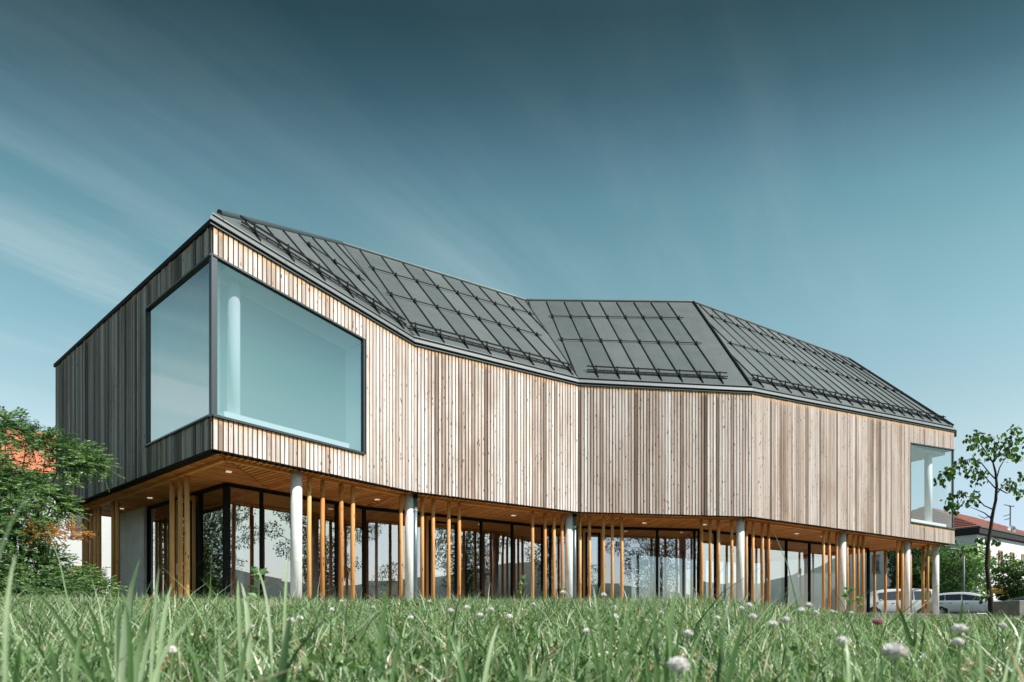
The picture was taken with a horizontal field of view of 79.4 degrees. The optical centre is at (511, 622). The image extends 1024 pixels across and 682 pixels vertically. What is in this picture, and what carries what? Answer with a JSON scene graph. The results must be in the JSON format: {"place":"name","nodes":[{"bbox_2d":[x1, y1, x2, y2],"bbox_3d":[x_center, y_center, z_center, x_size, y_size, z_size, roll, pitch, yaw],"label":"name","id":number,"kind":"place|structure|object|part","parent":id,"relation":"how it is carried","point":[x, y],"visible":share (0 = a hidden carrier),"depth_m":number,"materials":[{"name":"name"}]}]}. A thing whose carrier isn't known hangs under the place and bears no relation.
{"place":"outdoors","nodes":[
{"label":"outdoors","id":0,"kind":"place"},
{"bbox_2d":[0,596,1023,681],"bbox_3d":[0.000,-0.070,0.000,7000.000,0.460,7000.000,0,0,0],"label":"ground","id":1,"kind":"structure","parent":0,"point":[955,615],"depth_m":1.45,"materials":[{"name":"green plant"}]},
{"bbox_2d":[0,496,26,681],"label":"grass tuft","id":2,"kind":"object","parent":1,"relation":"on","point":[5,645],"visible":1,"depth_m":0.46,"materials":[{"name":"green plant"}]},
{"bbox_2d":[0,406,127,598],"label":"feathery bush","id":3,"kind":"object","parent":1,"relation":"on","point":[30,536],"visible":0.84,"depth_m":12.26,"materials":[{"name":"green plant"}]},
{"bbox_2d":[0,428,154,595],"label":"tiled house","id":4,"kind":"structure","parent":1,"relation":"on","point":[75,547],"depth_m":29.45,"materials":[{"name":"paint"}]},
{"bbox_2d":[70,514,81,535],"bbox_3d":[-20.394,-4.872,29.541,1.208,1.475,0.491,0,0,-9],"label":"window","id":5,"kind":"structure","parent":4,"relation":"in","point":[79,518],"depth_m":29.40,"materials":[{"name":"brown wood"}]},
{"bbox_2d":[25,583,133,681],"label":"grass tuft","id":6,"kind":"object","parent":1,"relation":"on","point":[84,662],"visible":0.96,"depth_m":0.75,"materials":[{"name":"green plant"}]},
{"bbox_2d":[12,627,250,681],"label":"grass tuft","id":7,"kind":"object","parent":1,"relation":"on","point":[54,673],"visible":1,"depth_m":0.69,"materials":[{"name":"green plant"}]},
{"bbox_2d":[115,559,194,681],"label":"grass tuft","id":8,"kind":"object","parent":1,"relation":"on","point":[120,648],"visible":0.98,"depth_m":0.84,"materials":[{"name":"green plant"}]},
{"bbox_2d":[162,645,176,681],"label":"clover flower","id":9,"kind":"object","parent":1,"relation":"on","point":[172,650],"visible":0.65,"depth_m":0.90,"materials":[{"name":"white plant"}]},
{"bbox_2d":[247,566,269,623],"bbox_3d":[-0.822,-0.051,1.998,0.069,0.260,0.057,0,0,-18],"label":"leafy weed","id":10,"kind":"object","parent":1,"relation":"on","point":[254,595],"visible":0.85,"depth_m":2.00,"materials":[{"name":"green plant"}]},
{"bbox_2d":[237,549,288,679],"bbox_3d":[-0.452,-0.001,1.112,0.088,0.268,0.044,0,0,-13],"label":"grass tuft","id":11,"kind":"object","parent":1,"relation":"on","point":[247,626],"visible":0.82,"depth_m":1.10,"materials":[{"name":"green plant"}]},
{"bbox_2d":[277,614,335,681],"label":"grass tuft","id":12,"kind":"object","parent":1,"relation":"on","point":[284,665],"visible":1,"depth_m":0.64,"materials":[{"name":"green plant"}]},
{"bbox_2d":[373,588,404,681],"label":"grass tuft","id":13,"kind":"object","parent":1,"relation":"on","point":[380,642],"visible":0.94,"depth_m":0.99,"materials":[{"name":"green plant"}]},
{"bbox_2d":[447,608,453,623],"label":"clover flower","id":14,"kind":"object","parent":1,"relation":"on","point":[450,610],"visible":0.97,"depth_m":2.10,"materials":[{"name":"white plant"}]},
{"bbox_2d":[488,607,493,629],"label":"clover flower","id":15,"kind":"object","parent":1,"relation":"on","point":[491,609],"visible":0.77,"depth_m":1.90,"materials":[{"name":"white plant"}]},
{"bbox_2d":[447,624,554,681],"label":"grass tuft","id":16,"kind":"object","parent":1,"relation":"on","point":[461,673],"visible":1,"depth_m":0.81,"materials":[{"name":"green plant"}]},
{"bbox_2d":[505,614,512,645],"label":"clover flower","id":17,"kind":"object","parent":1,"relation":"on","point":[509,616],"visible":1,"depth_m":1.60,"materials":[{"name":"white plant"}]},
{"bbox_2d":[515,574,526,612],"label":"leafy weed","id":18,"kind":"object","parent":1,"relation":"on","point":[521,583],"visible":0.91,"depth_m":3.00,"materials":[{"name":"green plant"}]},
{"bbox_2d":[560,590,565,628],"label":"clover flower","id":19,"kind":"object","parent":1,"relation":"on","point":[562,592],"visible":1,"depth_m":2.00,"materials":[{"name":"white plant"}]},
{"bbox_2d":[582,628,589,652],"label":"clover flower","id":20,"kind":"object","parent":1,"relation":"on","point":[586,630],"visible":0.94,"depth_m":1.40,"materials":[{"name":"white plant"}]},
{"bbox_2d":[601,593,606,620],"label":"clover flower","id":21,"kind":"object","parent":1,"relation":"on","point":[603,595],"visible":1,"depth_m":2.10,"materials":[{"name":"white plant"}]},
{"bbox_2d":[610,613,617,639],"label":"clover flower","id":22,"kind":"object","parent":1,"relation":"on","point":[615,616],"visible":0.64,"depth_m":1.60,"materials":[{"name":"white plant"}]},
{"bbox_2d":[585,587,651,681],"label":"grass tuft","id":23,"kind":"object","parent":1,"relation":"on","point":[609,665],"visible":0.98,"depth_m":0.90,"materials":[{"name":"green plant"}]},
{"bbox_2d":[635,588,708,681],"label":"grass tuft","id":24,"kind":"object","parent":1,"relation":"on","point":[670,652],"visible":0.95,"depth_m":0.80,"materials":[{"name":"green plant"}]},
{"bbox_2d":[667,656,691,681],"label":"clover flower","id":25,"kind":"object","parent":1,"relation":"on","point":[678,665],"visible":1,"depth_m":0.59,"materials":[{"name":"white plant"}]},
{"bbox_2d":[683,629,693,680],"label":"clover flower","id":26,"kind":"object","parent":1,"relation":"on","point":[687,633],"visible":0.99,"depth_m":1.20,"materials":[{"name":"white plant"}]},
{"bbox_2d":[714,615,720,635],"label":"clover flower","id":27,"kind":"object","parent":1,"relation":"on","point":[718,617],"visible":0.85,"depth_m":1.70,"materials":[{"name":"white plant"}]},
{"bbox_2d":[738,606,743,638],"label":"clover flower","id":28,"kind":"object","parent":1,"relation":"on","point":[741,608],"visible":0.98,"depth_m":1.70,"materials":[{"name":"white plant"}]},
{"bbox_2d":[746,602,751,635],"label":"clover flower","id":29,"kind":"object","parent":1,"relation":"on","point":[748,604],"visible":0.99,"depth_m":1.80,"materials":[{"name":"white plant"}]},
{"bbox_2d":[716,597,785,681],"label":"grass tuft","id":30,"kind":"object","parent":1,"relation":"on","point":[730,671],"visible":1,"depth_m":0.70,"materials":[{"name":"green plant"}]},
{"bbox_2d":[749,613,757,646],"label":"clover flower","id":31,"kind":"object","parent":1,"relation":"on","point":[751,616],"visible":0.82,"depth_m":1.50,"materials":[{"name":"white plant"}]},
{"bbox_2d":[769,620,777,671],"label":"clover flower","id":32,"kind":"object","parent":1,"relation":"on","point":[772,623],"visible":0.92,"depth_m":1.40,"materials":[{"name":"white plant"}]},
{"bbox_2d":[781,617,789,670],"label":"clover flower","id":33,"kind":"object","parent":1,"relation":"on","point":[785,619],"visible":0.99,"depth_m":1.30,"materials":[{"name":"white plant"}]},
{"bbox_2d":[797,607,805,661],"bbox_3d":[0.705,0.048,1.500,0.023,0.172,0.022,0,0,0],"label":"clover flower","id":34,"kind":"object","parent":1,"relation":"on","point":[801,610],"visible":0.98,"depth_m":1.50,"materials":[{"name":"white plant"}]},
{"bbox_2d":[805,602,811,649],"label":"clover flower","id":35,"kind":"object","parent":1,"relation":"on","point":[809,604],"visible":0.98,"depth_m":1.70,"materials":[{"name":"white plant"}]},
{"bbox_2d":[834,636,850,677],"bbox_3d":[0.536,0.090,1.000,0.026,0.139,0.024,0,0,0],"label":"clover flower","id":36,"kind":"object","parent":1,"relation":"on","point":[840,640],"visible":0.94,"depth_m":1.00,"materials":[{"name":"white plant"}]},
{"bbox_2d":[841,587,855,635],"bbox_3d":[1.200,-0.005,2.202,0.044,0.242,0.045,0,0,0],"label":"leafy weed","id":37,"kind":"object","parent":1,"relation":"on","point":[845,596],"visible":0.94,"depth_m":2.20,"materials":[{"name":"green plant"}]},
{"bbox_2d":[855,594,863,632],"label":"leafy weed","id":38,"kind":"object","parent":1,"relation":"on","point":[857,597],"visible":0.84,"depth_m":2.40,"materials":[{"name":"green plant"}]},
{"bbox_2d":[871,618,882,661],"bbox_3d":[0.889,0.065,1.500,0.027,0.155,0.028,0,0,0],"label":"clover flower","id":39,"kind":"object","parent":1,"relation":"on","point":[876,621],"visible":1,"depth_m":1.50,"materials":[{"name":"pink plant"}]},
{"bbox_2d":[880,641,909,681],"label":"clover flower","id":40,"kind":"object","parent":1,"relation":"on","point":[895,650],"visible":1,"depth_m":0.62,"materials":[{"name":"white plant"}]},
{"bbox_2d":[897,603,924,658],"bbox_3d":[1.031,0.041,1.584,0.129,0.193,0.034,0,0,-38],"label":"grass tuft","id":41,"kind":"object","parent":1,"relation":"on","point":[905,627],"visible":0.65,"depth_m":1.60,"materials":[{"name":"green plant"}]},
{"bbox_2d":[845,630,1022,681],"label":"grass tuft","id":42,"kind":"object","parent":1,"relation":"on","point":[981,670],"visible":0.96,"depth_m":0.71,"materials":[{"name":"green plant"}]},
{"bbox_2d":[879,506,1023,613],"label":"white house","id":43,"kind":"structure","parent":1,"relation":"on","point":[968,530],"depth_m":53.15,"materials":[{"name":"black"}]},
{"bbox_2d":[998,550,1002,566],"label":"window","id":44,"kind":"structure","parent":43,"relation":"in","point":[999,551],"depth_m":52.61,"materials":[{"name":"brown wood"}]},
{"bbox_2d":[1003,504,1013,525],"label":"tv aerial","id":45,"kind":"object","parent":43,"relation":"on","point":[1010,506],"visible":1,"depth_m":55.98,"materials":[{"name":"grey metal"}]},
{"bbox_2d":[1008,526,1015,531],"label":"satellite dish","id":46,"kind":"object","parent":43,"relation":"attached to","point":[1012,528],"visible":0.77,"depth_m":55.49,"materials":[{"name":"grey metal"}]},
{"bbox_2d":[945,599,962,654],"bbox_3d":[1.214,0.030,1.695,0.051,0.203,0.012,0,0,0],"label":"grass tuft","id":47,"kind":"object","parent":1,"relation":"on","point":[949,625],"visible":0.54,"depth_m":1.70,"materials":[{"name":"green plant"}]},
{"bbox_2d":[951,637,965,681],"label":"clover flower","id":48,"kind":"object","parent":1,"relation":"on","point":[958,641],"visible":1,"depth_m":0.90,"materials":[{"name":"white plant"}]},
{"bbox_2d":[951,623,968,681],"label":"clover flower","id":49,"kind":"object","parent":1,"relation":"on","point":[959,628],"visible":1,"depth_m":0.95,"materials":[{"name":"white plant"}]},
{"bbox_2d":[933,424,1023,617],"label":"young tree","id":50,"kind":"object","parent":1,"relation":"on","point":[1007,454],"visible":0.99,"depth_m":9.96,"materials":[{"name":"green plant"}]},
{"bbox_2d":[998,623,1007,665],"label":"clover flower","id":51,"kind":"object","parent":1,"relation":"on","point":[1002,625],"visible":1,"depth_m":1.40,"materials":[{"name":"white plant"}]},
{"bbox_2d":[993,600,1023,617],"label":"planter","id":52,"kind":"object","parent":1,"relation":"on","point":[1017,605],"visible":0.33,"depth_m":16.82,"materials":[{"name":"concrete"}]},
{"bbox_2d":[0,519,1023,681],"bbox_3d":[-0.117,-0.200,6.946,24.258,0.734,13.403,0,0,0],"label":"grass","id":53,"kind":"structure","parent":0,"point":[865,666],"depth_m":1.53,"materials":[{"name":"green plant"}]},
{"bbox_2d":[0,0,1023,603],"label":"sky","id":54,"kind":"structure","parent":0,"point":[843,177],"materials":[{"name":"blue"}]},
{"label":"car park","id":55,"kind":"structure","parent":0,"visible":0},
{"bbox_2d":[770,552,880,611],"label":"rendered house","id":56,"kind":"structure","parent":55,"relation":"on","point":[798,569],"depth_m":57.54,"materials":[{"name":"paint"}]},
{"bbox_2d":[872,554,880,572],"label":"window","id":57,"kind":"structure","parent":56,"relation":"in","point":[877,556],"depth_m":56.32,"materials":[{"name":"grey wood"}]},
{"bbox_2d":[850,589,931,613],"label":"parked van","id":58,"kind":"object","parent":55,"relation":"on","point":[891,598],"visible":0.27,"depth_m":42.20,"materials":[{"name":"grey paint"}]},
{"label":"side window","id":59,"kind":"part","parent":58,"relation":"part of","materials":[{"name":"grey glass"}]},
{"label":"side window","id":60,"kind":"part","parent":58,"relation":"part of","materials":[{"name":"grey glass"}]},
{"bbox_2d":[883,548,926,588],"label":"conifer","id":61,"kind":"object","parent":55,"relation":"on","point":[915,551],"visible":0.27,"depth_m":47.65,"materials":[{"name":"green plant"}]},
{"bbox_2d":[899,545,948,588],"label":"spreading tree","id":62,"kind":"object","parent":55,"relation":"on","point":[917,570],"visible":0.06,"depth_m":49.44,"materials":[{"name":"green plant"}]},
{"bbox_2d":[948,548,964,613],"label":"street lamp","id":63,"kind":"object","parent":55,"relation":"on","point":[963,569],"visible":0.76,"depth_m":40.94,"materials":[{"name":"metal"}]},
{"bbox_2d":[919,540,996,613],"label":"round tree","id":64,"kind":"object","parent":55,"relation":"on","point":[952,568],"visible":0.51,"depth_m":44.20,"materials":[{"name":"green plant"}]},
{"bbox_2d":[925,592,999,613],"bbox_3d":[27.396,-1.051,37.027,4.345,1.562,2.120,0,0,34],"label":"hatchback car","id":65,"kind":"object","parent":55,"relation":"on","point":[946,600],"visible":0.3,"depth_m":36.63,"materials":[{"name":"silver metal"}]},
{"bbox_3d":[25.852,-1.486,37.192,0.400,0.348,0.183,0,0,34],"label":"side window","id":66,"kind":"part","parent":65,"relation":"part of","materials":[{"name":"black glass"}]},
{"bbox_3d":[26.370,-1.496,36.842,0.750,0.374,0.184,0,0,34],"label":"side window","id":67,"kind":"part","parent":65,"relation":"part of","materials":[{"name":"black glass"}]},
{"bbox_3d":[27.109,-1.481,36.337,0.900,0.398,0.184,0,0,34],"label":"side window","id":68,"kind":"part","parent":65,"relation":"part of","materials":[{"name":"black glass"}]},
{"bbox_2d":[970,553,1023,600],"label":"tree","id":69,"kind":"object","parent":55,"relation":"on","point":[1014,577],"visible":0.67,"depth_m":45.53,"materials":[{"name":"green plant"}]},
{"bbox_2d":[982,586,1011,593],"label":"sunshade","id":70,"kind":"object","parent":55,"relation":"on","point":[997,591],"visible":0.11,"depth_m":46.00,"materials":[{"name":"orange fabric"}]},
{"bbox_2d":[1006,596,1023,600],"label":"dark car","id":71,"kind":"object","parent":55,"relation":"on","point":[1016,598],"visible":0.09,"depth_m":40.90,"materials":[{"name":"grey paint"}]},
{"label":"terrace","id":72,"kind":"structure","parent":0,"visible":0},
{"bbox_2d":[53,209,956,613],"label":"timber building","id":73,"kind":"structure","parent":72,"relation":"on","point":[239,395],"depth_m":18.40,"materials":[{"name":"brown wood"}]},
{"bbox_2d":[144,253,219,446],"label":"window","id":74,"kind":"structure","parent":73,"relation":"in","point":[177,321],"depth_m":12.88,"materials":[{"name":"grey"}]},
{"bbox_2d":[176,495,195,597],"bbox_3d":[-8.524,-1.782,16.062,1.081,2.925,0.113,0,0,40],"label":"door","id":75,"kind":"structure","parent":73,"relation":"in","point":[192,498],"depth_m":15.75,"materials":[{"name":"black metal"}]},
{"bbox_2d":[209,253,365,454],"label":"window","id":76,"kind":"structure","parent":73,"relation":"in","point":[224,415],"depth_m":12.56,"materials":[{"name":"grey"}]},
{"bbox_2d":[425,516,457,599],"bbox_3d":[-2.136,-1.782,19.080,1.156,2.925,0.081,0,0,-33],"label":"door","id":77,"kind":"structure","parent":73,"relation":"in","point":[441,520],"depth_m":18.81,"materials":[{"name":"black metal"}]},
{"bbox_2d":[583,529,601,599],"bbox_3d":[2.806,-1.782,21.387,0.707,2.925,0.113,0,0,-9],"label":"door","id":78,"kind":"structure","parent":73,"relation":"in","point":[598,532],"depth_m":21.37,"materials":[{"name":"black metal"}]},
{"bbox_2d":[910,442,955,529],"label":"window","id":79,"kind":"structure","parent":73,"relation":"in","point":[916,521],"depth_m":25.79,"materials":[{"name":"grey"}]}
]}

